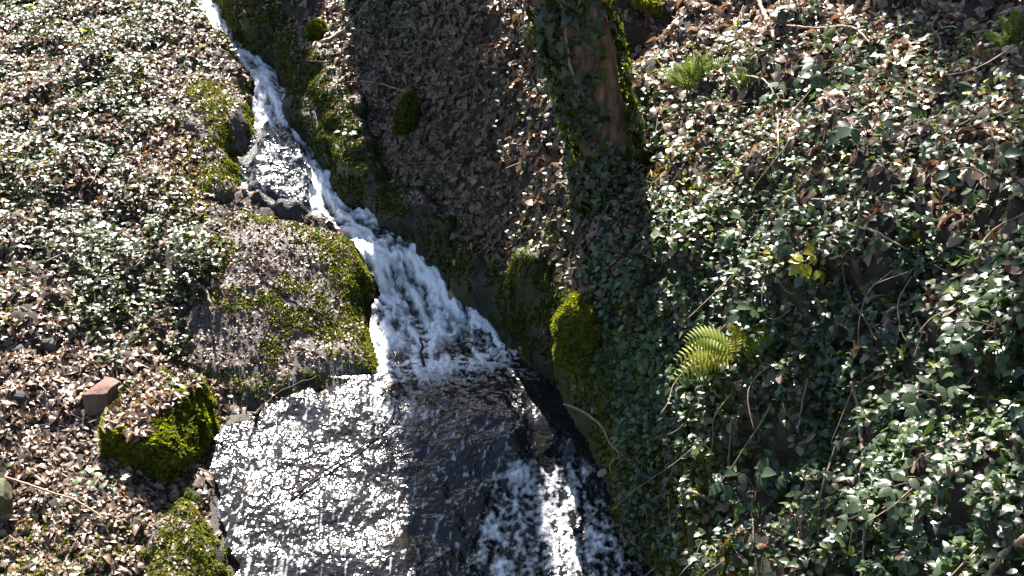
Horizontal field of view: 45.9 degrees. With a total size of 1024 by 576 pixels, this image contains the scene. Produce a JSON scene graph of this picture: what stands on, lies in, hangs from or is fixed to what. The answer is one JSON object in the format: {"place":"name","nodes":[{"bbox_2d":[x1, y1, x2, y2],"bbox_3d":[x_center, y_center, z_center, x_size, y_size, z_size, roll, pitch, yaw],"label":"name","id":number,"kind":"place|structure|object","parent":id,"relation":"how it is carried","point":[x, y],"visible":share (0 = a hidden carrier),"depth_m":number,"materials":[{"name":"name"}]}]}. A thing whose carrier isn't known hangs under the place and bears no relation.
{"place":"outdoors","nodes":[
{"label":"outdoors","id":0,"kind":"place"},
{"bbox_2d":[202,0,653,575],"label":"stream","id":1,"kind":"structure","parent":0,"point":[474,458],"depth_m":8.30,"materials":[{"name":"liquid"}]},
{"bbox_2d":[297,476,321,492],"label":"twig","id":2,"kind":"object","parent":1,"relation":"on","point":[304,487],"visible":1,"depth_m":8.01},
{"bbox_2d":[291,402,396,495],"bbox_3d":[-1.096,1.107,8.269,0.110,0.142,1.066,20,36,31],"label":"fallen branch","id":3,"kind":"object","parent":1,"relation":"on","point":[317,475],"visible":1,"depth_m":8.22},
{"bbox_2d":[380,380,421,393],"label":"debris clump","id":4,"kind":"object","parent":1,"relation":"on","point":[396,385],"visible":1,"depth_m":8.75,"materials":[{"name":"brown plant"}]},
{"bbox_2d":[419,337,425,366],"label":"twig","id":5,"kind":"object","parent":1,"relation":"on","point":[421,355],"visible":1,"depth_m":9.06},
{"bbox_2d":[0,0,1023,575],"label":"ground","id":6,"kind":"structure","parent":0,"point":[780,444],"depth_m":7.77,"materials":[{"name":"plant"}]},
{"bbox_2d":[0,478,13,515],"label":"stone","id":7,"kind":"object","parent":6,"relation":"on","point":[6,498],"visible":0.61,"depth_m":7.49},
{"bbox_2d":[10,389,29,406],"bbox_3d":[-3.334,0.774,8.200,0.138,0.186,0.105,0,30,0],"label":"stone","id":8,"kind":"object","parent":6,"relation":"on","point":[21,396],"visible":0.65,"depth_m":8.14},
{"bbox_2d":[13,343,29,353],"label":"stone","id":9,"kind":"object","parent":6,"relation":"on","point":[19,346],"visible":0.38,"depth_m":8.53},
{"bbox_2d":[39,335,58,351],"bbox_3d":[-3.302,0.423,8.658,0.152,0.172,0.134,0,30,0],"label":"stone","id":10,"kind":"object","parent":6,"relation":"on","point":[48,342],"visible":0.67,"depth_m":8.59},
{"bbox_2d":[62,537,77,565],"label":"twig","id":11,"kind":"object","parent":6,"relation":"on","point":[67,556],"visible":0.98,"depth_m":7.31,"materials":[{"name":"wood"}]},
{"bbox_2d":[73,467,101,487],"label":"seedling","id":12,"kind":"object","parent":6,"relation":"on","point":[89,482],"visible":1,"depth_m":7.68,"materials":[{"name":"green plant"}]},
{"bbox_2d":[82,376,120,415],"bbox_3d":[-2.782,0.806,8.260,0.173,0.326,0.256,12,32,19],"label":"stone","id":13,"kind":"object","parent":6,"relation":"on","point":[100,396],"visible":0.66,"depth_m":8.17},
{"bbox_2d":[100,473,131,492],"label":"seedling","id":14,"kind":"object","parent":6,"relation":"on","point":[121,478],"visible":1,"depth_m":7.66,"materials":[{"name":"green plant"}]},
{"bbox_2d":[0,0,239,575],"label":"ivy cover","id":15,"kind":"object","parent":6,"relation":"on","point":[99,267],"visible":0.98,"depth_m":9.65,"materials":[{"name":"green plant"}]},
{"bbox_2d":[29,109,31,125],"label":"twig","id":16,"kind":"object","parent":15,"relation":"on","point":[30,120],"visible":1,"depth_m":10.36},
{"bbox_2d":[44,244,79,263],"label":"vine","id":17,"kind":"object","parent":15,"relation":"on","point":[50,259],"visible":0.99,"depth_m":9.15,"materials":[{"name":"brown plant"}]},
{"bbox_2d":[107,274,139,322],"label":"vine","id":18,"kind":"object","parent":15,"relation":"on","point":[127,310],"visible":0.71,"depth_m":8.86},
{"bbox_2d":[118,256,144,267],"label":"vine","id":19,"kind":"object","parent":15,"relation":"on","point":[131,266],"visible":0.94,"depth_m":9.09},
{"bbox_2d":[189,282,213,315],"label":"twig","id":20,"kind":"object","parent":15,"relation":"on","point":[205,291],"visible":0.99,"depth_m":8.99,"materials":[{"name":"wood"}]},
{"bbox_2d":[0,0,299,575],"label":"leaf litter","id":21,"kind":"object","parent":6,"relation":"on","point":[133,494],"visible":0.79,"depth_m":8.96,"materials":[{"name":"plant"}]},
{"bbox_2d":[26,467,47,485],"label":"twig","id":22,"kind":"object","parent":21,"relation":"on","point":[38,478],"visible":1,"depth_m":7.72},
{"bbox_2d":[4,476,106,519],"bbox_3d":[-2.864,1.309,7.598,0.820,0.065,0.045,13,32,21],"label":"twig","id":23,"kind":"object","parent":21,"relation":"on","point":[34,486],"visible":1,"depth_m":7.60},
{"bbox_2d":[193,465,214,473],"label":"twig","id":24,"kind":"object","parent":21,"relation":"on","point":[203,470],"visible":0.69,"depth_m":8.08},
{"bbox_2d":[185,441,223,478],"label":"twig","id":25,"kind":"object","parent":21,"relation":"on","point":[193,472],"visible":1,"depth_m":8.22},
{"bbox_2d":[253,375,316,416],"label":"fallen branch","id":26,"kind":"object","parent":21,"relation":"on","point":[258,410],"visible":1,"depth_m":8.75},
{"bbox_2d":[102,366,202,442],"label":"leaf litter","id":27,"kind":"object","parent":6,"relation":"on","point":[165,398],"visible":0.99,"depth_m":8.00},
{"bbox_2d":[97,367,220,485],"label":"mossy block","id":28,"kind":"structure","parent":6,"relation":"on","point":[174,445],"depth_m":7.90,"materials":[{"name":"plant"}]},
{"bbox_2d":[125,368,200,393],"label":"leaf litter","id":29,"kind":"object","parent":28,"relation":"on","point":[172,383],"visible":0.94,"depth_m":8.25,"materials":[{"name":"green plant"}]},
{"bbox_2d":[143,498,233,575],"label":"rock","id":30,"kind":"object","parent":6,"relation":"on","point":[216,556],"visible":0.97,"depth_m":7.43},
{"bbox_2d":[177,487,203,505],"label":"fern","id":31,"kind":"object","parent":6,"relation":"on","point":[188,493],"visible":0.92,"depth_m":7.84,"materials":[{"name":"green plant"}]},
{"bbox_2d":[179,65,254,199],"bbox_3d":[-2.561,-1.235,10.698,0.754,0.965,2.130,0,30,0],"label":"boulder","id":32,"kind":"object","parent":6,"relation":"on","point":[232,138],"visible":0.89,"depth_m":10.37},
{"bbox_2d":[220,0,274,47],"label":"rock outcrop","id":33,"kind":"object","parent":6,"relation":"on","point":[265,20],"visible":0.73,"depth_m":11.66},
{"bbox_2d":[237,126,308,220],"bbox_3d":[-2.006,-0.767,10.397,0.664,0.881,1.372,-3,30,-6],"label":"stream rock","id":34,"kind":"object","parent":6,"relation":"on","point":[287,208],"visible":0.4,"depth_m":9.81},
{"bbox_2d":[264,0,282,5],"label":"seedling","id":35,"kind":"object","parent":6,"relation":"on","point":[276,2],"visible":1,"depth_m":11.58,"materials":[{"name":"green plant"}]},
{"bbox_2d":[183,208,378,409],"bbox_3d":[-1.663,0.246,9.362,1.614,1.181,1.779,0,30,0],"label":"rock slab","id":36,"kind":"object","parent":6,"relation":"on","point":[359,288],"visible":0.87,"depth_m":9.09,"materials":[{"name":"stone"}]},
{"bbox_2d":[250,378,254,386],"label":"fallen leaf","id":37,"kind":"object","parent":36,"relation":"on","point":[252,382],"visible":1,"depth_m":8.72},
{"bbox_2d":[247,251,332,319],"bbox_3d":[-1.717,-0.005,9.208,0.790,0.385,0.081,16,34,26],"label":"twig","id":38,"kind":"object","parent":36,"relation":"on","point":[254,262],"visible":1,"depth_m":9.19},
{"bbox_2d":[344,322,363,330],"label":"seedling","id":39,"kind":"object","parent":36,"relation":"on","point":[350,324],"visible":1,"depth_m":9.14,"materials":[{"name":"green plant"}]},
{"bbox_2d":[320,3,369,43],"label":"fallen branch","id":40,"kind":"object","parent":6,"relation":"on","point":[330,38],"visible":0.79,"depth_m":10.77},
{"bbox_2d":[256,24,457,290],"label":"rock wall","id":41,"kind":"structure","parent":6,"relation":"on","point":[365,185],"depth_m":10.19,"materials":[{"name":"plant"}]},
{"bbox_2d":[293,60,330,62],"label":"twig","id":42,"kind":"object","parent":41,"relation":"on","point":[311,61],"visible":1,"depth_m":10.62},
{"bbox_2d":[303,18,327,41],"bbox_3d":[-1.795,-2.356,11.070,0.238,0.248,0.208,0,30,0],"label":"moss cushion","id":43,"kind":"object","parent":41,"relation":"on","point":[316,29],"visible":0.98,"depth_m":11.01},
{"bbox_2d":[334,128,356,138],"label":"seedling","id":44,"kind":"object","parent":41,"relation":"on","point":[350,133],"visible":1,"depth_m":10.04,"materials":[{"name":"green plant"}]},
{"bbox_2d":[145,0,573,575],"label":"moss","id":45,"kind":"object","parent":6,"relation":"on","point":[266,263],"visible":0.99,"depth_m":9.23,"materials":[{"name":"plant"}]},
{"bbox_2d":[0,0,755,575],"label":"moss","id":46,"kind":"object","parent":6,"relation":"on","point":[608,388],"visible":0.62,"depth_m":7.76,"materials":[{"name":"plant"}]},
{"bbox_2d":[389,176,407,184],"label":"seedling","id":47,"kind":"object","parent":6,"relation":"on","point":[403,179],"visible":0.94,"depth_m":9.90,"materials":[{"name":"green plant"}]},
{"bbox_2d":[391,90,419,135],"bbox_3d":[-0.866,-1.433,9.942,0.243,0.404,0.246,20,35,30],"label":"mossy rock","id":48,"kind":"object","parent":6,"relation":"on","point":[406,114],"visible":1,"depth_m":9.88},
{"bbox_2d":[399,134,427,144],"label":"seedling","id":49,"kind":"object","parent":6,"relation":"on","point":[413,142],"visible":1,"depth_m":9.87,"materials":[{"name":"green plant"}]},
{"bbox_2d":[415,178,436,188],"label":"seedling","id":50,"kind":"object","parent":6,"relation":"on","point":[431,181],"visible":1,"depth_m":9.74,"materials":[{"name":"green plant"}]},
{"bbox_2d":[297,0,589,392],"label":"leaf litter","id":51,"kind":"object","parent":6,"relation":"on","point":[528,196],"visible":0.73,"depth_m":9.65,"materials":[{"name":"plant"}]},
{"bbox_2d":[361,80,404,91],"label":"twig","id":52,"kind":"object","parent":51,"relation":"on","point":[382,84],"visible":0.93,"depth_m":10.26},
{"bbox_2d":[398,161,450,164],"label":"twig","id":53,"kind":"object","parent":51,"relation":"on","point":[422,162],"visible":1,"depth_m":9.80,"materials":[{"name":"wood"}]},
{"bbox_2d":[449,206,469,219],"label":"seedling","id":54,"kind":"object","parent":6,"relation":"on","point":[460,215],"visible":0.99,"depth_m":9.50,"materials":[{"name":"green plant"}]},
{"bbox_2d":[471,79,477,108],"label":"twig","id":55,"kind":"object","parent":6,"relation":"on","point":[474,95],"visible":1,"depth_m":9.64,"materials":[{"name":"wood"}]},
{"bbox_2d":[9,0,1023,546],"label":"twig litter","id":56,"kind":"object","parent":6,"relation":"on","point":[489,208],"visible":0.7,"depth_m":8.45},
{"bbox_2d":[447,238,596,406],"bbox_3d":[0.100,0.372,9.052,0.324,1.642,2.077,-19,35,-29],"label":"mossy bank rock","id":57,"kind":"object","parent":6,"relation":"on","point":[499,302],"visible":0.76,"depth_m":8.98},
{"bbox_2d":[550,292,604,376],"bbox_3d":[0.457,0.315,8.177,0.399,0.628,0.420,0,30,0],"label":"moss cushion","id":58,"kind":"object","parent":57,"relation":"on","point":[575,329],"visible":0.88,"depth_m":8.00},
{"bbox_2d":[523,16,530,36],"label":"bramble","id":59,"kind":"object","parent":6,"relation":"on","point":[526,28],"visible":0.09,"depth_m":9.32,"materials":[{"name":"green plant"}]},
{"bbox_2d":[521,0,651,227],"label":"ivy tree","id":60,"kind":"object","parent":6,"relation":"on","point":[580,45],"visible":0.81,"depth_m":7.96,"materials":[{"name":"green plant"}]},
{"bbox_2d":[648,137,652,179],"bbox_3d":[0.933,-0.872,8.107,0.018,0.180,0.344,1,30,2],"label":"root","id":61,"kind":"object","parent":60,"relation":"hanging from","point":[648,157],"visible":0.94,"depth_m":8.19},
{"bbox_2d":[563,403,644,466],"bbox_3d":[0.624,0.976,8.019,0.056,0.144,0.946,-18,34,-28],"label":"root","id":62,"kind":"object","parent":6,"relation":"hanging from","point":[599,424],"visible":0.81,"depth_m":8.02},
{"bbox_2d":[609,457,624,473],"bbox_3d":[0.690,1.176,8.012,0.021,0.199,0.154,-17,34,-27],"label":"root","id":63,"kind":"object","parent":6,"relation":"hanging from","point":[611,463],"visible":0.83,"depth_m":8.07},
{"bbox_2d":[627,434,645,493],"bbox_3d":[0.844,1.534,7.902,0.126,1.295,0.443,-14,33,-23],"label":"pale stone","id":64,"kind":"object","parent":6,"relation":"on","point":[630,468],"visible":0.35,"depth_m":7.79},
{"bbox_2d":[628,489,646,501],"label":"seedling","id":65,"kind":"object","parent":6,"relation":"on","point":[636,496],"visible":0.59,"depth_m":7.71,"materials":[{"name":"green plant"}]},
{"bbox_2d":[614,262,665,298],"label":"bramble","id":66,"kind":"object","parent":6,"relation":"on","point":[627,284],"visible":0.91,"depth_m":7.71,"materials":[{"name":"green plant"}]},
{"bbox_2d":[590,323,695,409],"bbox_3d":[0.866,0.533,7.621,0.244,0.665,1.140,-15,33,-24],"label":"ground ivy","id":67,"kind":"object","parent":6,"relation":"on","point":[627,362],"visible":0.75,"depth_m":7.73,"materials":[{"name":"green plant"}]},
{"bbox_2d":[630,0,663,17],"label":"mossy rock","id":68,"kind":"object","parent":6,"relation":"on","point":[652,8],"visible":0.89,"depth_m":9.06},
{"bbox_2d":[314,0,1023,575],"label":"ivy cover","id":69,"kind":"object","parent":6,"relation":"on","point":[908,434],"visible":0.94,"depth_m":6.22,"materials":[{"name":"green plant"}]},
{"bbox_2d":[673,486,708,499],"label":"twig","id":70,"kind":"object","parent":69,"relation":"on","point":[697,493],"visible":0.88,"depth_m":6.79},
{"bbox_2d":[727,417,733,478],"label":"stem","id":71,"kind":"object","parent":69,"relation":"hanging from","point":[730,438],"visible":0.84,"depth_m":6.64,"materials":[{"name":"brown plant"}]},
{"bbox_2d":[751,496,754,542],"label":"stem","id":72,"kind":"object","parent":69,"relation":"hanging from","point":[752,519],"visible":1,"depth_m":6.38,"materials":[{"name":"brown plant"}]},
{"bbox_2d":[745,74,779,148],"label":"vine","id":73,"kind":"object","parent":69,"relation":"on","point":[760,78],"visible":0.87,"depth_m":7.48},
{"bbox_2d":[797,378,809,432],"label":"stem","id":74,"kind":"object","parent":69,"relation":"hanging from","point":[803,398],"visible":1,"depth_m":6.26,"materials":[{"name":"brown plant"}]},
{"bbox_2d":[786,25,868,41],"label":"vine","id":75,"kind":"object","parent":69,"relation":"on","point":[823,27],"visible":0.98,"depth_m":7.56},
{"bbox_2d":[817,431,840,537],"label":"vine","id":76,"kind":"object","parent":69,"relation":"hanging from","point":[829,464],"visible":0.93,"depth_m":5.94,"materials":[{"name":"brown plant"}]},
{"bbox_2d":[829,201,861,259],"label":"vine","id":77,"kind":"object","parent":69,"relation":"attached to","point":[857,231],"visible":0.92,"depth_m":6.03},
{"bbox_2d":[841,257,876,340],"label":"vine","id":78,"kind":"object","parent":77,"relation":"hanging from","point":[848,293],"visible":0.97,"depth_m":6.08,"materials":[{"name":"brown plant"}]},
{"bbox_2d":[859,226,909,249],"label":"vine","id":79,"kind":"object","parent":77,"relation":"attached to","point":[881,234],"visible":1,"depth_m":5.80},
{"bbox_2d":[850,381,877,540],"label":"vine","id":80,"kind":"object","parent":69,"relation":"hanging from","point":[860,434],"visible":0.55,"depth_m":5.84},
{"bbox_2d":[861,530,866,573],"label":"stem","id":81,"kind":"object","parent":69,"relation":"hanging from","point":[863,544],"visible":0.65,"depth_m":5.63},
{"bbox_2d":[885,270,968,313],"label":"twig","id":82,"kind":"object","parent":69,"relation":"on","point":[899,306],"visible":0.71,"depth_m":5.77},
{"bbox_2d":[931,14,941,69],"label":"vine","id":83,"kind":"object","parent":69,"relation":"on","point":[933,30],"visible":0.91,"depth_m":6.74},
{"bbox_2d":[978,213,1023,256],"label":"vine","id":84,"kind":"object","parent":69,"relation":"on","point":[987,236],"visible":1,"depth_m":5.32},
{"bbox_2d":[988,534,1023,574],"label":"fallen branch","id":85,"kind":"object","parent":69,"relation":"on","point":[997,563],"visible":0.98,"depth_m":4.38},
{"bbox_2d":[661,57,709,90],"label":"fern","id":86,"kind":"object","parent":6,"relation":"on","point":[681,80],"visible":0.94,"depth_m":8.09,"materials":[{"name":"green plant"}]},
{"bbox_2d":[681,50,727,72],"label":"fern","id":87,"kind":"object","parent":6,"relation":"on","point":[701,60],"visible":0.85,"depth_m":8.09,"materials":[{"name":"green plant"}]},
{"bbox_2d":[672,322,783,382],"bbox_3d":[1.285,0.385,6.655,0.811,0.412,0.212,0,30,0],"label":"fern","id":88,"kind":"object","parent":6,"relation":"on","point":[715,349],"visible":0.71,"depth_m":6.60,"materials":[{"name":"green plant"}]},
{"bbox_2d":[727,67,758,88],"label":"fern","id":89,"kind":"object","parent":6,"relation":"on","point":[732,74],"visible":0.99,"depth_m":7.78,"materials":[{"name":"green plant"}]},
{"bbox_2d":[722,45,767,81],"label":"bramble","id":90,"kind":"object","parent":6,"relation":"on","point":[733,58],"visible":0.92,"depth_m":7.72,"materials":[{"name":"green plant"}]},
{"bbox_2d":[716,210,774,254],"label":"bramble","id":91,"kind":"object","parent":6,"relation":"on","point":[725,242],"visible":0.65,"depth_m":6.96,"materials":[{"name":"green plant"}]},
{"bbox_2d":[726,301,776,337],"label":"bramble","id":92,"kind":"object","parent":6,"relation":"on","point":[734,316],"visible":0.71,"depth_m":6.55,"materials":[{"name":"green plant"}]},
{"bbox_2d":[708,457,796,516],"bbox_3d":[1.270,1.060,6.409,0.452,0.370,0.217,0,30,0],"label":"bramble","id":93,"kind":"object","parent":6,"relation":"on","point":[783,479],"visible":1,"depth_m":6.41,"materials":[{"name":"green plant"}]},
{"bbox_2d":[756,0,775,52],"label":"shoot","id":94,"kind":"object","parent":6,"relation":"on","point":[763,13],"visible":0.95,"depth_m":8.09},
{"bbox_2d":[763,245,782,263],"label":"bramble","id":95,"kind":"object","parent":6,"relation":"on","point":[766,251],"visible":0.28,"depth_m":6.57,"materials":[{"name":"yellow plant"}]},
{"bbox_2d":[754,449,802,488],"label":"bramble","id":96,"kind":"object","parent":6,"relation":"on","point":[775,464],"visible":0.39,"depth_m":6.43,"materials":[{"name":"green plant"}]},
{"bbox_2d":[759,71,818,107],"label":"bramble","id":97,"kind":"object","parent":6,"relation":"on","point":[797,82],"visible":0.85,"depth_m":7.35,"materials":[{"name":"green plant"}]},
{"bbox_2d":[761,218,825,257],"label":"bramble","id":98,"kind":"object","parent":6,"relation":"on","point":[779,224],"visible":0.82,"depth_m":6.32,"materials":[{"name":"green plant"}]},
{"bbox_2d":[575,0,1016,575],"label":"trailing stems","id":99,"kind":"object","parent":6,"relation":"on","point":[789,292],"visible":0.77,"depth_m":6.54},
{"bbox_2d":[775,0,822,25],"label":"bramble","id":100,"kind":"object","parent":6,"relation":"on","point":[782,14],"visible":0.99,"depth_m":7.70,"materials":[{"name":"green plant"}]},
{"bbox_2d":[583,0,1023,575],"bbox_3d":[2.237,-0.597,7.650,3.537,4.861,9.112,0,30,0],"label":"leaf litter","id":101,"kind":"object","parent":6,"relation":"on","point":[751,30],"visible":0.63,"depth_m":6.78,"materials":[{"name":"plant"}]},
{"bbox_2d":[788,242,847,287],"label":"bramble","id":102,"kind":"object","parent":6,"relation":"on","point":[801,269],"visible":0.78,"depth_m":6.26,"materials":[{"name":"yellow plant"}]},
{"bbox_2d":[811,27,835,48],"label":"fern","id":103,"kind":"object","parent":6,"relation":"on","point":[816,37],"visible":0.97,"depth_m":7.44,"materials":[{"name":"green plant"}]},
{"bbox_2d":[802,37,878,96],"bbox_3d":[1.962,-1.294,7.139,0.531,0.407,0.198,0,30,0],"label":"bramble","id":104,"kind":"object","parent":6,"relation":"on","point":[817,79],"visible":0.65,"depth_m":7.12,"materials":[{"name":"green plant"}]},
{"bbox_2d":[826,113,896,148],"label":"bramble","id":105,"kind":"object","parent":6,"relation":"on","point":[844,131],"visible":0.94,"depth_m":6.24,"materials":[{"name":"green plant"}]},
{"bbox_2d":[836,488,895,540],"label":"bramble","id":106,"kind":"object","parent":6,"relation":"on","point":[841,525],"visible":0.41,"depth_m":5.39,"materials":[{"name":"green plant"}]},
{"bbox_2d":[838,62,908,96],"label":"bramble","id":107,"kind":"object","parent":6,"relation":"on","point":[857,77],"visible":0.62,"depth_m":6.67,"materials":[{"name":"green plant"}]},
{"bbox_2d":[877,469,935,526],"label":"bramble","id":108,"kind":"object","parent":6,"relation":"on","point":[886,490],"visible":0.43,"depth_m":5.07,"materials":[{"name":"green plant"}]},
{"bbox_2d":[900,375,977,434],"bbox_3d":[1.825,0.502,5.206,0.357,0.310,0.174,0,30,0],"label":"bramble","id":109,"kind":"object","parent":6,"relation":"on","point":[908,398],"visible":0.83,"depth_m":5.17,"materials":[{"name":"green plant"}]},
{"bbox_2d":[908,80,971,119],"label":"bramble","id":110,"kind":"object","parent":6,"relation":"on","point":[915,112],"visible":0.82,"depth_m":6.19,"materials":[{"name":"green plant"}]},
{"bbox_2d":[963,17,980,30],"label":"fallen leaf","id":111,"kind":"object","parent":6,"relation":"on","point":[967,23],"visible":0.82,"depth_m":6.73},
{"bbox_2d":[935,142,1023,207],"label":"bramble","id":112,"kind":"object","parent":6,"relation":"on","point":[1008,150],"visible":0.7,"depth_m":5.40,"materials":[{"name":"green plant"}]},
{"bbox_2d":[941,309,1023,366],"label":"bramble","id":113,"kind":"object","parent":6,"relation":"on","point":[958,346],"visible":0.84,"depth_m":4.92,"materials":[{"name":"green plant"}]},
{"bbox_2d":[982,7,1023,51],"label":"fern","id":114,"kind":"object","parent":6,"relation":"on","point":[1006,27],"visible":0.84,"depth_m":6.20,"materials":[{"name":"green plant"}]}
]}

